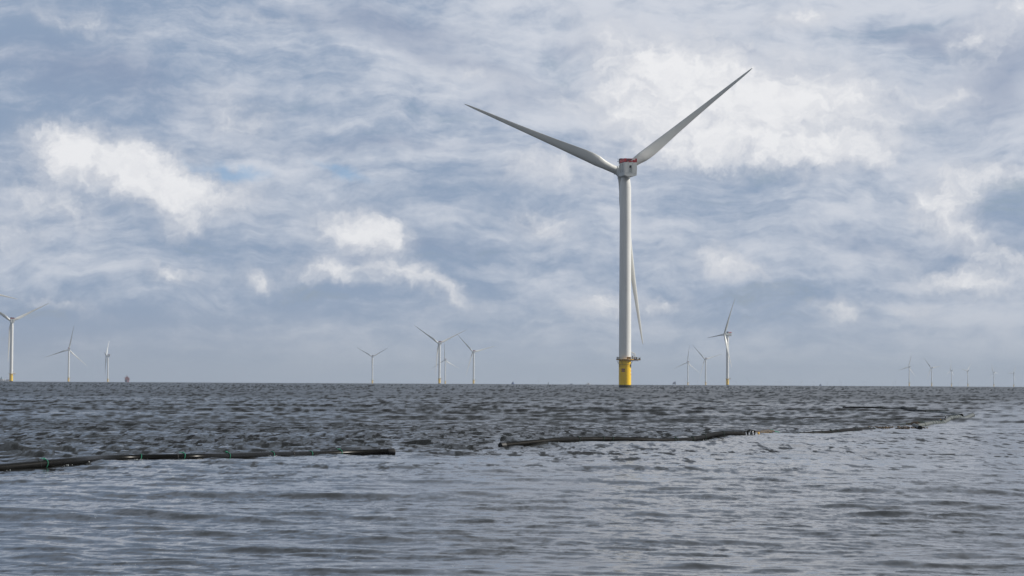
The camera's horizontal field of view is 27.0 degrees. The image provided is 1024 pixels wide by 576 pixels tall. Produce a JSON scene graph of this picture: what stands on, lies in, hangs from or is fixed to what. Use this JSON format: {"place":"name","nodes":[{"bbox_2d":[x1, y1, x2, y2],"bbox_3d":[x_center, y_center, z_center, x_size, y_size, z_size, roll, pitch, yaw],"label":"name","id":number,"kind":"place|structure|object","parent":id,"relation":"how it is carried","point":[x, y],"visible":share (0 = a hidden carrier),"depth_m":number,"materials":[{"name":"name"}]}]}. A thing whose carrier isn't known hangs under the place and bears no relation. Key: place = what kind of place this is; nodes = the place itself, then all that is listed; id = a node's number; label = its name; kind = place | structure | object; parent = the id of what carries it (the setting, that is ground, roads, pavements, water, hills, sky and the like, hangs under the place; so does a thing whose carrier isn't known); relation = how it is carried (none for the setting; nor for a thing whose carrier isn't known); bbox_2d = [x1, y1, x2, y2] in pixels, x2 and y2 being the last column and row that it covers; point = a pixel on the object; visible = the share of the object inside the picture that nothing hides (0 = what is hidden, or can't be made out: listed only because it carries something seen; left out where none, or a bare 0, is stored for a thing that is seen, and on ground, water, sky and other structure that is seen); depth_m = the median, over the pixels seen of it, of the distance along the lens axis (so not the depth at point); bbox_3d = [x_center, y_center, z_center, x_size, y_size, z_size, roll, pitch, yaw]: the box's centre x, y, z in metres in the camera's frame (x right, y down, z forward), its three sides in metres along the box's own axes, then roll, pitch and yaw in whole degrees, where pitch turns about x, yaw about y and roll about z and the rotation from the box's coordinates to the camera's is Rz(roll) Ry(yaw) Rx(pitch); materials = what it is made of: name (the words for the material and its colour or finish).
{"place":"outdoors","nodes":[
{"label":"outdoors","id":0,"kind":"place"},
{"bbox_2d":[0,381,1023,575],"bbox_3d":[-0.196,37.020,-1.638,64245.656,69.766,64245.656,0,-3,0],"label":"sea","id":1,"kind":"structure","parent":0,"point":[445,487],"depth_m":52.54,"materials":[{"name":"grey liquid"}]},
{"bbox_2d":[0,304,46,381],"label":"wind turbine","id":2,"kind":"object","parent":1,"relation":"in","point":[11,327],"visible":1,"depth_m":4368.48,"materials":[{"name":"white paint"}]},
{"bbox_2d":[44,327,86,381],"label":"wind turbine","id":3,"kind":"object","parent":1,"relation":"in","point":[68,350],"visible":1,"depth_m":8219.81,"materials":[{"name":"white paint"}]},
{"bbox_2d":[105,343,109,381],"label":"wind turbine","id":4,"kind":"object","parent":1,"relation":"in","point":[107,357],"visible":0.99,"depth_m":10004.57,"materials":[{"name":"white paint"}]},
{"bbox_2d":[0,448,395,470],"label":"floating tube","id":5,"kind":"object","parent":1,"relation":"on","point":[45,463],"visible":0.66,"depth_m":65.87,"materials":[{"name":"black plastic"}]},
{"bbox_2d":[358,348,385,382],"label":"wind turbine","id":6,"kind":"object","parent":1,"relation":"in","point":[372,356],"visible":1,"depth_m":9870.59,"materials":[{"name":"white paint"}]},
{"bbox_2d":[414,325,465,383],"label":"wind turbine","id":7,"kind":"object","parent":1,"relation":"in","point":[439,355],"visible":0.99,"depth_m":6565.68,"materials":[{"name":"white paint"}]},
{"bbox_2d":[430,342,457,383],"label":"wind turbine","id":8,"kind":"object","parent":1,"relation":"in","point":[445,360],"visible":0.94,"depth_m":11035.19,"materials":[{"name":"white paint"}]},
{"bbox_2d":[458,335,493,383],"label":"wind turbine","id":9,"kind":"object","parent":1,"relation":"in","point":[473,351],"visible":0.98,"depth_m":8293.82,"materials":[{"name":"white paint"}]},
{"bbox_2d":[465,68,751,387],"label":"wind turbine","id":10,"kind":"object","parent":1,"relation":"in","point":[625,170],"visible":1,"depth_m":1222.54,"materials":[{"name":"white paint"}]},
{"bbox_2d":[498,431,745,446],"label":"floating tube","id":11,"kind":"object","parent":1,"relation":"on","point":[612,438],"visible":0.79,"depth_m":90.14,"materials":[{"name":"black plastic"}]},
{"bbox_2d":[672,345,696,384],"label":"wind turbine","id":12,"kind":"object","parent":1,"relation":"in","point":[687,362],"visible":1,"depth_m":11551.17,"materials":[{"name":"white paint"}]},
{"bbox_2d":[694,347,720,384],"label":"wind turbine","id":13,"kind":"object","parent":1,"relation":"in","point":[705,359],"visible":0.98,"depth_m":10129.57,"materials":[{"name":"white paint"}]},
{"bbox_2d":[709,300,734,384],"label":"wind turbine","id":14,"kind":"object","parent":1,"relation":"in","point":[725,334],"visible":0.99,"depth_m":5216.79,"materials":[{"name":"white paint"}]},
{"bbox_2d":[744,429,754,433],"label":"float collar","id":15,"kind":"object","parent":1,"relation":"on","point":[751,431],"visible":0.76,"depth_m":101.38,"materials":[{"name":"grey plastic"}]},
{"bbox_2d":[755,429,779,432],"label":"weed covered float","id":16,"kind":"object","parent":1,"relation":"on","point":[768,431],"visible":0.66,"depth_m":107.40,"materials":[{"name":"beige plastic"}]},
{"bbox_2d":[796,427,875,432],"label":"floating tube","id":17,"kind":"object","parent":1,"relation":"on","point":[848,429],"visible":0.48,"depth_m":111.78,"materials":[{"name":"black plastic"}]},
{"bbox_2d":[842,406,925,411],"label":"floating tube","id":18,"kind":"object","parent":1,"relation":"on","point":[909,409],"visible":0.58,"depth_m":218.19,"materials":[{"name":"black plastic"}]},
{"bbox_2d":[865,426,927,428],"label":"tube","id":19,"kind":"object","parent":1,"relation":"on","point":[900,427],"visible":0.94,"depth_m":122.28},
{"bbox_2d":[900,358,913,385],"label":"wind turbine","id":20,"kind":"object","parent":1,"relation":"in","point":[909,382],"visible":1,"depth_m":8917.93,"materials":[{"name":"white paint"}]},
{"bbox_2d":[912,423,921,428],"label":"pipe stub","id":21,"kind":"object","parent":1,"relation":"in","point":[917,426],"visible":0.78,"depth_m":121.64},
{"bbox_2d":[926,361,938,385],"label":"wind turbine","id":22,"kind":"object","parent":1,"relation":"in","point":[931,372],"visible":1,"depth_m":9313.29,"materials":[{"name":"white paint"}]},
{"bbox_2d":[926,411,963,415],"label":"floating tube","id":23,"kind":"object","parent":1,"relation":"on","point":[945,412],"visible":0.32,"depth_m":184.06,"materials":[{"name":"green plastic"}]},
{"bbox_2d":[918,413,974,425],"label":"floating tube","id":24,"kind":"object","parent":1,"relation":"on","point":[950,417],"visible":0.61,"depth_m":143.95,"materials":[{"name":"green plastic"}]},
{"bbox_2d":[0,0,1023,386],"label":"sky","id":25,"kind":"structure","parent":0,"point":[203,191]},
{"bbox_2d":[899,421,923,424],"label":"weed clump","id":26,"kind":"object","parent":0,"point":[917,422],"visible":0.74,"depth_m":133.28,"materials":[{"name":"green plant"}]}
]}

